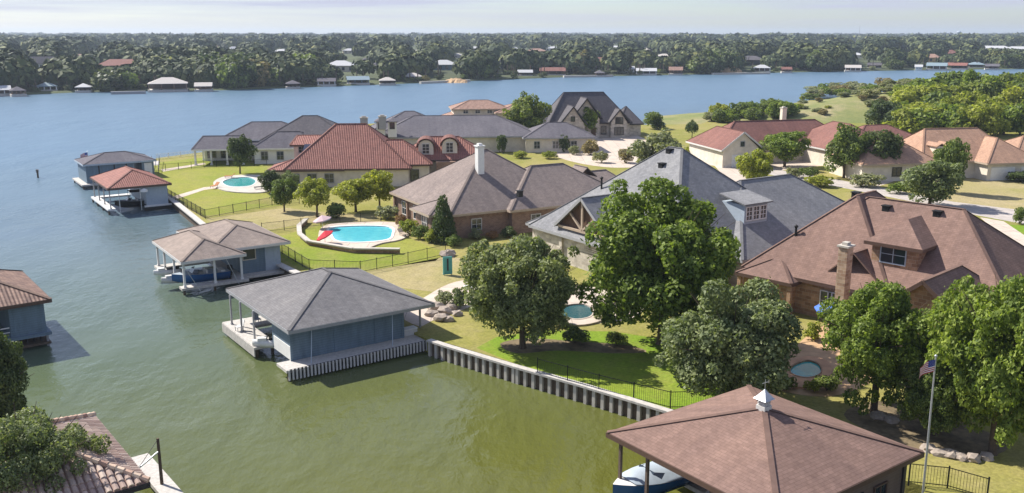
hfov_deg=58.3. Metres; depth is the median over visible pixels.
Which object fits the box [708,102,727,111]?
scrub bush
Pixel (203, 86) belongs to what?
boathouse
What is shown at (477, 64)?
broadleaf tree
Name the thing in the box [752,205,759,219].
window
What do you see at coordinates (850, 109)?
scrub hill
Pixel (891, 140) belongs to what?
live oak
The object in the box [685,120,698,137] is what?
tree
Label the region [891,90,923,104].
broadleaf tree
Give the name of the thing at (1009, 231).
driveway
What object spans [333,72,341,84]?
broadleaf tree
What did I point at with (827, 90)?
scrub bush
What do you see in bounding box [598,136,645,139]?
driveway
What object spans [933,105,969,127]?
broadleaf tree
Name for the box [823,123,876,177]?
live oak
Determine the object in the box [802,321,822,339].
shrub
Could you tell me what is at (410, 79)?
broadleaf tree
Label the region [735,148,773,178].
broadleaf tree
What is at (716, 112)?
scrub bush
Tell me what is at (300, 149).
window
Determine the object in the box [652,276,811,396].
live oak
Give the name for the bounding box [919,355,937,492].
flagpole
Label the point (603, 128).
window
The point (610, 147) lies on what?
cul de sac
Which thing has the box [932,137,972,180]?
live oak
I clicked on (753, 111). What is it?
scrub bush
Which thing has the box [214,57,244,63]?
broadleaf tree
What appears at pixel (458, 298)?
shrub
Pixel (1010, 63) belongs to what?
broadleaf tree
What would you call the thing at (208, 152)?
window
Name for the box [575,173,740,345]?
broadleaf tree
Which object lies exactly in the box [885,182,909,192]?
shrub
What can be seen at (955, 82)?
broadleaf tree
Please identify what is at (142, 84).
broadleaf tree
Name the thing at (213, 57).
broadleaf tree
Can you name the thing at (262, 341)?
jet ski
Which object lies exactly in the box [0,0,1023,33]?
sky
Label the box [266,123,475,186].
red tile house
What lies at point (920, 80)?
broadleaf tree
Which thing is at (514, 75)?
broadleaf tree
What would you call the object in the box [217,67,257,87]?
broadleaf tree
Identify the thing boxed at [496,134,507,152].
shrub
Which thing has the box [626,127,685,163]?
tree
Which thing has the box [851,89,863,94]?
scrub bush
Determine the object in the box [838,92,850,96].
scrub bush
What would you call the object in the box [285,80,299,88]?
boathouse
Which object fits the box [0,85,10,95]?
boathouse
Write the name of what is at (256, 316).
deck chair
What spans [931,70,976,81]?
broadleaf tree
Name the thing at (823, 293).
window
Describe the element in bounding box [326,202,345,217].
shrub
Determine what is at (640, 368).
lawn
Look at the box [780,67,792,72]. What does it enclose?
boathouse
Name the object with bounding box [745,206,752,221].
window
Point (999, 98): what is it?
broadleaf tree
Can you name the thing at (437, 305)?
rock
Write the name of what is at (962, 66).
boathouse
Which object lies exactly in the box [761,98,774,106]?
scrub bush
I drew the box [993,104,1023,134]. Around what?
broadleaf tree
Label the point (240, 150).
broadleaf tree
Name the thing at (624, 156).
shrub
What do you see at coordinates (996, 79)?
broadleaf tree
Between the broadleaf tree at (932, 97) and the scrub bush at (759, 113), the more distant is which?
the scrub bush at (759, 113)
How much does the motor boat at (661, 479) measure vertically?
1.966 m
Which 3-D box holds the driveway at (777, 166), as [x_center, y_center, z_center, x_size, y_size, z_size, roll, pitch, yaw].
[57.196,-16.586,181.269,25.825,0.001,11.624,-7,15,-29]
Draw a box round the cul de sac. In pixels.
[553,139,646,167]
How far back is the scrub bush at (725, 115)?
260.74 m
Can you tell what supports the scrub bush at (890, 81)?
on the scrub hill
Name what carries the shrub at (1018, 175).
on the ground at (465, 331)
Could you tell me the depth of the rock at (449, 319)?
81.05 m
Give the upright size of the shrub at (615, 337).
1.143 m
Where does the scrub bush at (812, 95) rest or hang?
on the scrub hill
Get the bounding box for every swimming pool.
[213,175,269,192]
[318,222,409,246]
[564,299,601,325]
[784,356,831,388]
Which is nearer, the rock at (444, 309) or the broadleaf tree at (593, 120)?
the rock at (444, 309)
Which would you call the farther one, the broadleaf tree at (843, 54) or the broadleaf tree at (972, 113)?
the broadleaf tree at (843, 54)
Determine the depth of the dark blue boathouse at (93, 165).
160.66 m
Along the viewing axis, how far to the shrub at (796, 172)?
161.40 m
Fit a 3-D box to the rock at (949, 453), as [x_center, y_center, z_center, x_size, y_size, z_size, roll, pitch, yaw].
[26.365,12.539,55.316,1.049,0.640,0.954,11,17,39]
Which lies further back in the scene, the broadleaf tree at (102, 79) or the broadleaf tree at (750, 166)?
the broadleaf tree at (102, 79)
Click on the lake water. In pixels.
(138, 357)
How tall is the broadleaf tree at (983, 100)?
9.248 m
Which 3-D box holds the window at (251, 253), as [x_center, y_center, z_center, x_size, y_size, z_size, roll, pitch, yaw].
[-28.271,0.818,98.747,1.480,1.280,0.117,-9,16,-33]
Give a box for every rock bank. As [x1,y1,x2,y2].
[445,78,466,82]
[720,66,741,72]
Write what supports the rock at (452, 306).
on the patio at (412, 317)
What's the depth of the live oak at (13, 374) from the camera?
54.37 m
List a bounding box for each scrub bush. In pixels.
[703,112,712,120]
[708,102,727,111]
[712,108,723,121]
[712,109,724,122]
[712,113,733,122]
[714,110,730,121]
[717,105,729,109]
[729,102,754,116]
[729,113,740,121]
[744,107,758,119]
[744,109,761,119]
[758,103,766,112]
[760,98,781,105]
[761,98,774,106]
[764,101,785,117]
[783,103,799,115]
[784,101,799,113]
[800,93,819,97]
[803,89,823,96]
[804,86,818,90]
[817,86,830,94]
[818,83,828,86]
[831,88,851,94]
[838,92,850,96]
[846,83,866,88]
[848,84,867,89]
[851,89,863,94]
[857,88,880,96]
[859,86,871,91]
[874,77,892,84]
[878,80,895,86]
[884,83,900,90]
[897,79,911,83]
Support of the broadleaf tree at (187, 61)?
on the shore land
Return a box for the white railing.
[156,151,200,158]
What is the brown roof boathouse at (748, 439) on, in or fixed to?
in the lake water
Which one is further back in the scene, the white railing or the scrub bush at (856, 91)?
the scrub bush at (856, 91)
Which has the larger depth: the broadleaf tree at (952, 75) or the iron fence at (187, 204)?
the broadleaf tree at (952, 75)
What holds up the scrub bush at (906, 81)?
on the scrub hill
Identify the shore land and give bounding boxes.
[23,34,1023,94]
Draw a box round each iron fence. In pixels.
[155,159,266,170]
[167,188,299,218]
[261,211,380,230]
[280,244,445,270]
[537,357,776,408]
[907,463,989,492]
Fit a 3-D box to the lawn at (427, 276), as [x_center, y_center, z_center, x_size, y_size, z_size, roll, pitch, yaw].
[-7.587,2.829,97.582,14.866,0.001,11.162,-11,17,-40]
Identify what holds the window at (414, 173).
in the red tile house at (335, 154)
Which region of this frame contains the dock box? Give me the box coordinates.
[404,325,417,336]
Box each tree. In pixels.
[22,77,32,90]
[32,78,40,91]
[63,77,72,89]
[90,70,120,91]
[92,68,125,91]
[119,71,139,88]
[136,76,147,88]
[183,59,206,65]
[198,51,220,59]
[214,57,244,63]
[214,61,229,87]
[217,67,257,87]
[221,63,250,87]
[226,71,253,87]
[226,133,258,173]
[227,52,259,59]
[227,57,256,87]
[252,61,270,83]
[253,67,270,86]
[264,65,282,85]
[266,67,281,85]
[277,74,283,85]
[292,53,315,59]
[299,73,306,84]
[309,73,319,84]
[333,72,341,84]
[404,70,414,81]
[413,70,422,80]
[421,70,430,80]
[434,69,443,79]
[460,72,468,78]
[468,54,485,78]
[502,91,551,127]
[511,67,517,77]
[572,52,586,73]
[574,64,593,74]
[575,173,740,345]
[581,107,601,132]
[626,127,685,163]
[679,58,698,71]
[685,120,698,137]
[686,59,707,73]
[688,58,718,73]
[692,48,713,71]
[697,54,722,73]
[705,55,726,72]
[715,48,727,51]
[718,52,740,71]
[723,51,741,67]
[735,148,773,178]
[756,130,811,166]
[804,55,821,71]
[806,50,821,69]
[810,53,835,71]
[814,57,831,71]
[816,278,936,415]
[833,49,847,69]
[881,108,921,133]
[883,56,905,68]
[886,84,920,96]
[889,85,922,99]
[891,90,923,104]
[892,107,937,130]
[892,337,969,435]
[896,100,910,108]
[901,101,933,110]
[903,57,915,66]
[904,77,942,85]
[908,82,931,86]
[914,83,966,101]
[915,106,947,127]
[918,91,952,105]
[924,76,944,84]
[924,273,1023,455]
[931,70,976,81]
[931,98,951,108]
[932,103,965,127]
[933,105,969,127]
[941,77,973,86]
[945,84,959,96]
[948,94,976,105]
[950,104,987,128]
[958,69,978,83]
[958,79,1007,101]
[959,90,983,100]
[970,95,1008,108]
[971,73,988,79]
[972,103,1011,133]
[981,75,1004,90]
[981,93,1020,105]
[983,105,1013,134]
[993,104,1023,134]
[996,81,1023,94]
[998,72,1023,82]
[999,53,1017,67]
[1001,86,1023,105]
[1002,79,1023,92]
[1007,103,1023,134]
[1009,53,1023,67]
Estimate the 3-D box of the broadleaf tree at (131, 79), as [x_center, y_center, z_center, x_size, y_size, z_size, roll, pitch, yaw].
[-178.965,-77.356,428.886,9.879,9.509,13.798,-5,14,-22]
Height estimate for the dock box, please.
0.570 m
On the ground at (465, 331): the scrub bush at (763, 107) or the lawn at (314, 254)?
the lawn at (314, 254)
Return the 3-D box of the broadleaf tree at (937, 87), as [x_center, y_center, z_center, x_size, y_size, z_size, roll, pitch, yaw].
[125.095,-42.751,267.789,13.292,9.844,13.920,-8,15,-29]
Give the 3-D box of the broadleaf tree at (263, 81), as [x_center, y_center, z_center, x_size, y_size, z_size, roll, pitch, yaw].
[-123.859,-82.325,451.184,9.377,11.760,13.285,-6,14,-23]
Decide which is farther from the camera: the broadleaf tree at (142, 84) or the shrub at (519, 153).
the broadleaf tree at (142, 84)
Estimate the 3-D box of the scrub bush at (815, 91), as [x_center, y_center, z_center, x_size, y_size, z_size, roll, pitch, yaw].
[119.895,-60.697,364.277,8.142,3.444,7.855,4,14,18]
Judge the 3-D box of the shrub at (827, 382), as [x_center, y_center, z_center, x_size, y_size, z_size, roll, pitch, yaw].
[22.374,9.710,65.437,2.132,1.198,2.035,2,13,9]
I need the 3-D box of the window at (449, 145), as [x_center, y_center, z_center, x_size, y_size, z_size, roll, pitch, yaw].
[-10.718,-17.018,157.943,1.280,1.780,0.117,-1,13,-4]
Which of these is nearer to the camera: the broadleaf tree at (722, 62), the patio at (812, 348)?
the patio at (812, 348)
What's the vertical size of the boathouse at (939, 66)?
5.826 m
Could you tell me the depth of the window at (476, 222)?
114.76 m
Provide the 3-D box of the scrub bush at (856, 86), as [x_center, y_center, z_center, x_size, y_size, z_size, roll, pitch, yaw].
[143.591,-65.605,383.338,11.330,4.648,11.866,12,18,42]
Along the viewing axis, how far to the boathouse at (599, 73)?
562.12 m
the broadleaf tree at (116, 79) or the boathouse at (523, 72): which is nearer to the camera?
the broadleaf tree at (116, 79)
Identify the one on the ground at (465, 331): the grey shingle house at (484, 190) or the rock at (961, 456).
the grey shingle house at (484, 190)
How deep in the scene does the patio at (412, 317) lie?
84.83 m
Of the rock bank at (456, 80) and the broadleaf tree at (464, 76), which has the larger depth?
the broadleaf tree at (464, 76)
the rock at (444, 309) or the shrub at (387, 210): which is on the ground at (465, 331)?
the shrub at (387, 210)
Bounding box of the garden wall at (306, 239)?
[297,218,399,252]
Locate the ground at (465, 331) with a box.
[157,99,1023,492]
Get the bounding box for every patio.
[404,280,469,325]
[570,286,643,323]
[780,324,870,395]
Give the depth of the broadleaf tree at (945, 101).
239.02 m
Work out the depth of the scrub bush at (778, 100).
281.15 m
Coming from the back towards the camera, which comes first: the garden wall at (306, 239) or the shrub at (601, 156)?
the shrub at (601, 156)
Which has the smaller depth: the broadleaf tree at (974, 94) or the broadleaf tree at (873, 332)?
the broadleaf tree at (873, 332)
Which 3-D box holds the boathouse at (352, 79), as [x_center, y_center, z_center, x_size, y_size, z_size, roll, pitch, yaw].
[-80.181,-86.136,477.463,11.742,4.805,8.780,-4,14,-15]
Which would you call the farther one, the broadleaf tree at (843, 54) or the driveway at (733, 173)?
the broadleaf tree at (843, 54)
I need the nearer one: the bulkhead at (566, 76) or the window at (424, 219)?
the window at (424, 219)
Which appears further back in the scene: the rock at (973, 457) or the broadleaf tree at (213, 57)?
the broadleaf tree at (213, 57)
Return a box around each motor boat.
[114,189,145,207]
[171,264,232,282]
[613,461,692,492]
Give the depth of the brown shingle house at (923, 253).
79.06 m
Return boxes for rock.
[424,309,437,316]
[428,302,443,309]
[433,313,448,321]
[437,306,451,313]
[439,249,455,256]
[443,316,454,321]
[446,303,457,309]
[452,310,462,316]
[870,411,885,419]
[884,415,899,423]
[919,443,936,453]
[930,448,944,456]
[942,448,958,458]
[955,452,967,461]
[966,452,980,463]
[980,451,993,461]
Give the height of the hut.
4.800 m
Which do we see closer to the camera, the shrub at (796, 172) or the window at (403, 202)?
the window at (403, 202)
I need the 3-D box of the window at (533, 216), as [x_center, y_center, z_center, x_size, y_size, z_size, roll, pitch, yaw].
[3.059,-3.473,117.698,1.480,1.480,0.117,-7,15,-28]
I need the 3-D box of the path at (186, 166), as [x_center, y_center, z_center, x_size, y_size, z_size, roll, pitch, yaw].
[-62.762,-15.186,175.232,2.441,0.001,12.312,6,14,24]
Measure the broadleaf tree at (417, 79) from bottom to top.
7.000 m
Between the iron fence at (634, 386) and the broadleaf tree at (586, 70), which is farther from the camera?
the broadleaf tree at (586, 70)
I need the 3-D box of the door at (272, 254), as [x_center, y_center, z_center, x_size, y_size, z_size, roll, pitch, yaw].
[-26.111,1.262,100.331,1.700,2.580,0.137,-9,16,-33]
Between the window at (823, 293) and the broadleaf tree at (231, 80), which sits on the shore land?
the broadleaf tree at (231, 80)
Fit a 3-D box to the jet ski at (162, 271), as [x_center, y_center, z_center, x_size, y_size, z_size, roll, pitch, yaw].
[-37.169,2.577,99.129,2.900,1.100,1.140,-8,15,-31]
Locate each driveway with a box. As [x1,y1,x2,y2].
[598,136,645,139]
[714,165,745,180]
[770,161,821,170]
[871,181,892,185]
[980,217,1023,245]
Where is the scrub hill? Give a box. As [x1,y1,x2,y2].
[661,92,892,123]
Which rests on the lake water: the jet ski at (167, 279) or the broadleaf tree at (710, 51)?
the jet ski at (167, 279)
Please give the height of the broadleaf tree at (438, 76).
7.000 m
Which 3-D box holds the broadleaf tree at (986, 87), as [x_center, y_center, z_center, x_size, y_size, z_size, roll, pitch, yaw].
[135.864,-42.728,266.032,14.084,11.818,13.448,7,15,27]
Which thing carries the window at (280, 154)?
in the white lakeside house at (274, 148)
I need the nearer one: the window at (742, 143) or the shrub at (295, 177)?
the shrub at (295, 177)
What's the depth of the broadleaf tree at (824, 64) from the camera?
635.99 m
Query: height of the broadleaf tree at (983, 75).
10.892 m
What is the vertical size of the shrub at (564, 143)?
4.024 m
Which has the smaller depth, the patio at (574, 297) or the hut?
the patio at (574, 297)
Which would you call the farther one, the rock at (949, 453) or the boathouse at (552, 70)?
the boathouse at (552, 70)
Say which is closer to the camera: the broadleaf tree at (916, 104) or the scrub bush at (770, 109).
the broadleaf tree at (916, 104)
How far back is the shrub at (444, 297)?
85.76 m
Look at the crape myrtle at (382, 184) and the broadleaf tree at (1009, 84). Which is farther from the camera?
the broadleaf tree at (1009, 84)
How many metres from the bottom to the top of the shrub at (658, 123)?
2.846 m
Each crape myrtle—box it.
[269,177,296,211]
[292,176,330,216]
[330,178,377,211]
[361,169,394,205]
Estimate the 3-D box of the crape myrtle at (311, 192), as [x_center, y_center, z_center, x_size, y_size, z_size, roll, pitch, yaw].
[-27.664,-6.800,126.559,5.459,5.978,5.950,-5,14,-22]
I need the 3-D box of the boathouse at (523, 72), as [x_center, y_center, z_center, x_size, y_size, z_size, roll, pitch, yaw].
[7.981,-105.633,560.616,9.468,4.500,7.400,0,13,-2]
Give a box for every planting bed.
[500,338,645,352]
[844,401,1007,453]
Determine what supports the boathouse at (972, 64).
on the shore land
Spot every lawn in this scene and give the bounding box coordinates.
[154,158,281,215]
[207,208,380,228]
[280,225,440,269]
[368,257,486,291]
[477,330,726,409]
[804,166,827,169]
[924,178,1023,208]
[924,456,1023,492]
[1010,225,1023,234]
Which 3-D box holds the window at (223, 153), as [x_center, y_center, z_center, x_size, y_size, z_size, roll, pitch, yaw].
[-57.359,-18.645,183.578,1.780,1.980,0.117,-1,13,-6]
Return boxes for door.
[144,162,152,173]
[264,245,280,270]
[731,154,751,166]
[990,167,1014,180]
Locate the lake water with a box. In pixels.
[0,69,1023,492]
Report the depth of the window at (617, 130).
224.42 m
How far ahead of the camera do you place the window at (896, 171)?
158.09 m
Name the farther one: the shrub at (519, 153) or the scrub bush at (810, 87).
the scrub bush at (810, 87)
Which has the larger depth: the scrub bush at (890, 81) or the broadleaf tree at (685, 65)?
the broadleaf tree at (685, 65)
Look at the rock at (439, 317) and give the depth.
81.14 m
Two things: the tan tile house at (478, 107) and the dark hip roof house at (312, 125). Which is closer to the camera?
the dark hip roof house at (312, 125)
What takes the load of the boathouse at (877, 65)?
on the shore land
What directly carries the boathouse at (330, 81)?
on the shore land
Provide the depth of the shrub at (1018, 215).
122.19 m
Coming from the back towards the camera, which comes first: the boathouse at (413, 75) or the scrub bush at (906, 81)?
the boathouse at (413, 75)
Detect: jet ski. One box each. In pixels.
[153,265,181,275]
[161,272,178,282]
[252,334,273,347]
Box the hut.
[914,64,922,69]
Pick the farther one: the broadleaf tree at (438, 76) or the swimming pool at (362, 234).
the broadleaf tree at (438, 76)
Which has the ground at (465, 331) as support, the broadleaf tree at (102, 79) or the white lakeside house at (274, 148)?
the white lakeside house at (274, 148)
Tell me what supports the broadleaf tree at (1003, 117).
on the ground at (465, 331)
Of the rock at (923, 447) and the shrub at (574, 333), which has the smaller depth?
the rock at (923, 447)
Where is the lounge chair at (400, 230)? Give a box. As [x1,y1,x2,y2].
[397,228,407,236]
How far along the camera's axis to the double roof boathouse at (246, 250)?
98.98 m
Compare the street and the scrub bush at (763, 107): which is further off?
the scrub bush at (763, 107)
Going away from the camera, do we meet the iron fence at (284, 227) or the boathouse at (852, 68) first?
the iron fence at (284, 227)
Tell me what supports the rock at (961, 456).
on the lawn at (1005, 474)
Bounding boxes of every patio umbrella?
[313,215,330,227]
[317,231,332,240]
[814,304,831,328]
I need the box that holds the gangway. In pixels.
[151,156,159,172]
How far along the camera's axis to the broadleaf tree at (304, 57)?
510.76 m
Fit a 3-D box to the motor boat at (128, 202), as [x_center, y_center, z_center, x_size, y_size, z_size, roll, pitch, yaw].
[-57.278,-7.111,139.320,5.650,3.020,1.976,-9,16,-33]
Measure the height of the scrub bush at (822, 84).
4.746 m
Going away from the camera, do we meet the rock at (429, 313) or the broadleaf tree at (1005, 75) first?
the rock at (429, 313)
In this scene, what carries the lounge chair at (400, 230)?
on the swimming pool at (362, 234)
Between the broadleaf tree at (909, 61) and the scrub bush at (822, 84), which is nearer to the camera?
the scrub bush at (822, 84)
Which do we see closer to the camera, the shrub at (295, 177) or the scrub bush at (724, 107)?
the shrub at (295, 177)
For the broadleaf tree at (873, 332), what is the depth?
58.91 m
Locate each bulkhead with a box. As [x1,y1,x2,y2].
[111,91,145,93]
[419,79,469,83]
[563,75,612,77]
[711,72,769,74]
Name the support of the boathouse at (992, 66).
in the lake water
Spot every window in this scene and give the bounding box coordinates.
[207,151,216,157]
[220,151,229,157]
[242,249,255,260]
[261,151,267,159]
[276,151,283,159]
[298,147,303,152]
[307,174,316,178]
[324,173,333,182]
[389,122,394,129]
[402,200,405,214]
[410,169,418,180]
[422,144,429,153]
[422,215,426,225]
[446,142,452,152]
[471,218,481,229]
[531,213,540,219]
[534,141,539,148]
[552,141,558,148]
[571,141,576,145]
[601,126,605,134]
[614,127,623,134]
[615,117,622,123]
[740,141,744,146]
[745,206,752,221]
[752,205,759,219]
[759,204,766,218]
[819,289,832,303]
[827,291,834,298]
[873,480,887,492]
[879,246,906,266]
[891,167,901,176]
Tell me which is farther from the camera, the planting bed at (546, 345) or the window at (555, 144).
the window at (555, 144)
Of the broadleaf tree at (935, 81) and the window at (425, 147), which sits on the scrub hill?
the broadleaf tree at (935, 81)
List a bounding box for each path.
[161,163,204,171]
[176,186,215,197]
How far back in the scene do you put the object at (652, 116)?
243.57 m
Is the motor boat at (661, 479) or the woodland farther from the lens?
the woodland
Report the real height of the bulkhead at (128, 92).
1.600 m
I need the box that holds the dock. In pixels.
[131,453,182,492]
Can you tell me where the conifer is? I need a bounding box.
[427,194,456,244]
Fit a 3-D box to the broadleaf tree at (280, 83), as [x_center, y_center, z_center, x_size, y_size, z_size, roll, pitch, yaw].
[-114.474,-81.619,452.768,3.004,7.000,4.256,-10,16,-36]
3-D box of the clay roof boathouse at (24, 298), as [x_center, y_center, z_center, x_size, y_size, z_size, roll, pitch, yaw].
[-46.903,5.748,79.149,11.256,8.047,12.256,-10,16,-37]
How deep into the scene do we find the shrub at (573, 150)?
192.43 m
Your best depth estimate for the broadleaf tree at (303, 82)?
460.13 m
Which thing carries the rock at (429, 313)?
on the patio at (412, 317)
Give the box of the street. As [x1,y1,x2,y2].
[707,163,1023,223]
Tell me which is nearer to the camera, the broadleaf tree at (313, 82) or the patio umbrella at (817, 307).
the patio umbrella at (817, 307)
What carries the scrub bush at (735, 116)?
on the ground at (465, 331)
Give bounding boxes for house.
[30,56,53,71]
[100,59,133,66]
[191,121,304,164]
[233,115,335,160]
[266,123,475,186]
[330,60,355,71]
[342,48,351,52]
[359,111,597,152]
[389,143,615,237]
[434,60,453,69]
[442,100,516,117]
[525,146,844,289]
[542,92,643,137]
[686,106,911,167]
[735,190,1023,333]
[744,56,760,64]
[827,127,1023,181]
[929,54,939,61]
[985,46,1006,48]
[1007,46,1023,49]
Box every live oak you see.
[0,331,32,422]
[0,401,111,492]
[456,233,580,348]
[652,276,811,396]
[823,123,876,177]
[858,129,905,159]
[864,98,902,124]
[900,160,965,203]
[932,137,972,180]
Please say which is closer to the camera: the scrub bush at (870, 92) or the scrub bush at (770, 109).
the scrub bush at (770, 109)
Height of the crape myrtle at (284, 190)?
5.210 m
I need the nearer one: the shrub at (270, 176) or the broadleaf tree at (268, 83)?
the shrub at (270, 176)
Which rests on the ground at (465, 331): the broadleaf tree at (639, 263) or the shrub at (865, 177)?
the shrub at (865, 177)
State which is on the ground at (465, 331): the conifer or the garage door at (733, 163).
the conifer
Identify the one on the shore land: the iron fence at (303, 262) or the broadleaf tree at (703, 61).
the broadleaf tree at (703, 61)
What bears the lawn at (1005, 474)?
on the ground at (465, 331)
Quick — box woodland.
[0,32,1023,88]
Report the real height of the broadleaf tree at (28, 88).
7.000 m
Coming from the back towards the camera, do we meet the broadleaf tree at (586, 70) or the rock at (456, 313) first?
the broadleaf tree at (586, 70)
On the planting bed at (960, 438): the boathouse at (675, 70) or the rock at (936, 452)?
the rock at (936, 452)
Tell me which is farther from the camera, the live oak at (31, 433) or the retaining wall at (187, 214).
the retaining wall at (187, 214)
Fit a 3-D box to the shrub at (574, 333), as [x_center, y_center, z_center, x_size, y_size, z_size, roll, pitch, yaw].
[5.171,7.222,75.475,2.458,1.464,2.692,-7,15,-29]
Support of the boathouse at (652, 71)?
on the shore land
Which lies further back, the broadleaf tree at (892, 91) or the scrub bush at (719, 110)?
the broadleaf tree at (892, 91)
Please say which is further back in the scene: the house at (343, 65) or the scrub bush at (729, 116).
the house at (343, 65)
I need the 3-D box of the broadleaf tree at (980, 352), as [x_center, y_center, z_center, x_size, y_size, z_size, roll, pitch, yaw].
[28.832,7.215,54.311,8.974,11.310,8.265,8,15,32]
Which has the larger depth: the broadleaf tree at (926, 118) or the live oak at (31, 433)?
the broadleaf tree at (926, 118)
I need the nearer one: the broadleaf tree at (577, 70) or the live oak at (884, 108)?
the live oak at (884, 108)
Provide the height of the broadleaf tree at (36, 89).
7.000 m
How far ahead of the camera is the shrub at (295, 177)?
145.14 m
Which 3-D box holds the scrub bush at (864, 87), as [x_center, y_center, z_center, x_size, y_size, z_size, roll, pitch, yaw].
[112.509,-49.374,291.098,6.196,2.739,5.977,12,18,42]
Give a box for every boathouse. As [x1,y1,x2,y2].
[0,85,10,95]
[0,269,51,347]
[0,411,150,492]
[9,87,26,96]
[37,82,57,90]
[72,151,156,189]
[74,83,92,92]
[90,166,171,214]
[148,77,187,91]
[152,219,290,294]
[194,82,212,91]
[222,267,434,381]
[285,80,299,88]
[317,78,335,86]
[346,76,369,84]
[379,77,395,85]
[401,73,421,80]
[517,70,532,75]
[539,67,565,74]
[594,70,604,76]
[606,379,924,492]
[636,68,656,74]
[669,67,682,74]
[753,65,770,72]
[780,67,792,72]
[844,65,861,71]
[867,63,881,68]
[926,62,947,70]
[947,62,968,69]
[968,62,984,67]
[984,64,999,69]
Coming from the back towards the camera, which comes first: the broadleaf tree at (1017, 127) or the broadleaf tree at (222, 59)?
the broadleaf tree at (222, 59)
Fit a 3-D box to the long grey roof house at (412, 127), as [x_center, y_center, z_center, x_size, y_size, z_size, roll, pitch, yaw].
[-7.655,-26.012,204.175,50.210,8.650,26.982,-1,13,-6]
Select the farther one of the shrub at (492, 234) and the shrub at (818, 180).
the shrub at (818, 180)
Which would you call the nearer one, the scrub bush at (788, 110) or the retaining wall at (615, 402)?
the retaining wall at (615, 402)
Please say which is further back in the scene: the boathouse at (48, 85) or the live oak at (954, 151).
the boathouse at (48, 85)
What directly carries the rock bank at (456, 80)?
in the lake water
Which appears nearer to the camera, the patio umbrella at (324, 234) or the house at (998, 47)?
the patio umbrella at (324, 234)
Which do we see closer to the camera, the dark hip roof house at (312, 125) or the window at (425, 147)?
the window at (425, 147)
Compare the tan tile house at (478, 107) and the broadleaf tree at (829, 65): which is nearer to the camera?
the tan tile house at (478, 107)
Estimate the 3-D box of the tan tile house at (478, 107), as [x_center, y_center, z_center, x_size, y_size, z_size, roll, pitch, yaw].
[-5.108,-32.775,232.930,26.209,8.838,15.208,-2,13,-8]
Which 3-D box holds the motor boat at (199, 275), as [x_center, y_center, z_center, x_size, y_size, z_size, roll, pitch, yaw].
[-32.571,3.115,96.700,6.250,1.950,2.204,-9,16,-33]
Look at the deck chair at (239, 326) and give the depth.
79.16 m
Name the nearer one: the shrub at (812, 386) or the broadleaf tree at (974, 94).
the shrub at (812, 386)
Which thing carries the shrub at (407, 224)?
on the ground at (465, 331)
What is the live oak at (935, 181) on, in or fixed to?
on the ground at (465, 331)
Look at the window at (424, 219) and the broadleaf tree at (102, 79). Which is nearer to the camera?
the window at (424, 219)
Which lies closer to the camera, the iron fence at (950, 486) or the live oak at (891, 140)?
the iron fence at (950, 486)
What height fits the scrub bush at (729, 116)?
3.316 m
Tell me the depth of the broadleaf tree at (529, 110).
211.11 m
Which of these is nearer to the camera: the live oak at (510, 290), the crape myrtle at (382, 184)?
the live oak at (510, 290)
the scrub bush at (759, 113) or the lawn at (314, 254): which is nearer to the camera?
the lawn at (314, 254)
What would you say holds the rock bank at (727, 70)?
in the lake water
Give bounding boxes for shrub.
[257,169,280,193]
[279,170,299,189]
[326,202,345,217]
[374,205,398,218]
[395,214,406,225]
[398,218,418,233]
[411,224,428,238]
[423,228,437,242]
[434,290,453,303]
[445,234,462,246]
[448,286,467,306]
[468,227,482,238]
[485,230,498,238]
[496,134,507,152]
[499,226,516,236]
[512,150,527,157]
[541,151,557,158]
[558,312,570,326]
[559,134,569,151]
[562,324,590,342]
[568,146,579,154]
[580,140,598,154]
[592,151,608,162]
[605,331,628,344]
[617,148,633,162]
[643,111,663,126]
[651,118,665,128]
[781,376,798,389]
[786,167,800,176]
[798,167,819,176]
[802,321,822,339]
[802,379,821,391]
[804,174,834,185]
[812,373,841,390]
[849,172,886,186]
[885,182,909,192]
[1005,170,1023,181]
[1012,207,1023,223]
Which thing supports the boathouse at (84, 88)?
on the shore land
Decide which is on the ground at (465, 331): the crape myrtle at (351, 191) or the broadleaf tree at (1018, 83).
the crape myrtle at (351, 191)
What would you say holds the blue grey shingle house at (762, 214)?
on the ground at (465, 331)
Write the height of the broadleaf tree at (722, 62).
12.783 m
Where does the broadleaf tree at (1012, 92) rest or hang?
on the ground at (465, 331)
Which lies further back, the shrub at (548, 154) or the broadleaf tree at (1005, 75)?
the broadleaf tree at (1005, 75)
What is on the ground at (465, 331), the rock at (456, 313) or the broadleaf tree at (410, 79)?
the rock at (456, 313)
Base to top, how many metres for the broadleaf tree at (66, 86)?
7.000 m
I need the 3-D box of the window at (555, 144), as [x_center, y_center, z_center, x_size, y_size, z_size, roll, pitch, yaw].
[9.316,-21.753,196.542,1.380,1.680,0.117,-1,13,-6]
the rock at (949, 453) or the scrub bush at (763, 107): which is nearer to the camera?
the rock at (949, 453)
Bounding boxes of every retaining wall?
[168,194,299,275]
[426,338,672,420]
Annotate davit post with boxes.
[139,438,163,484]
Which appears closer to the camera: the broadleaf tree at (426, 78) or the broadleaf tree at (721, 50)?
the broadleaf tree at (426, 78)
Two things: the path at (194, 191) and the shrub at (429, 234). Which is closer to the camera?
the shrub at (429, 234)
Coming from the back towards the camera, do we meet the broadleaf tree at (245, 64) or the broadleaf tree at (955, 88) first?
the broadleaf tree at (245, 64)
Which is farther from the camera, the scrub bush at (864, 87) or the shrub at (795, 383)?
the scrub bush at (864, 87)
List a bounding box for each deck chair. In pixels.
[235,318,244,330]
[251,312,260,324]
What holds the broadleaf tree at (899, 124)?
on the ground at (465, 331)
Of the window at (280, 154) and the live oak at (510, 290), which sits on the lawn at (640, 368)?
the live oak at (510, 290)
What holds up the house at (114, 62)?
on the shore land
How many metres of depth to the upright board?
96.50 m
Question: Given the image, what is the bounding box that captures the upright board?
[443,256,451,274]

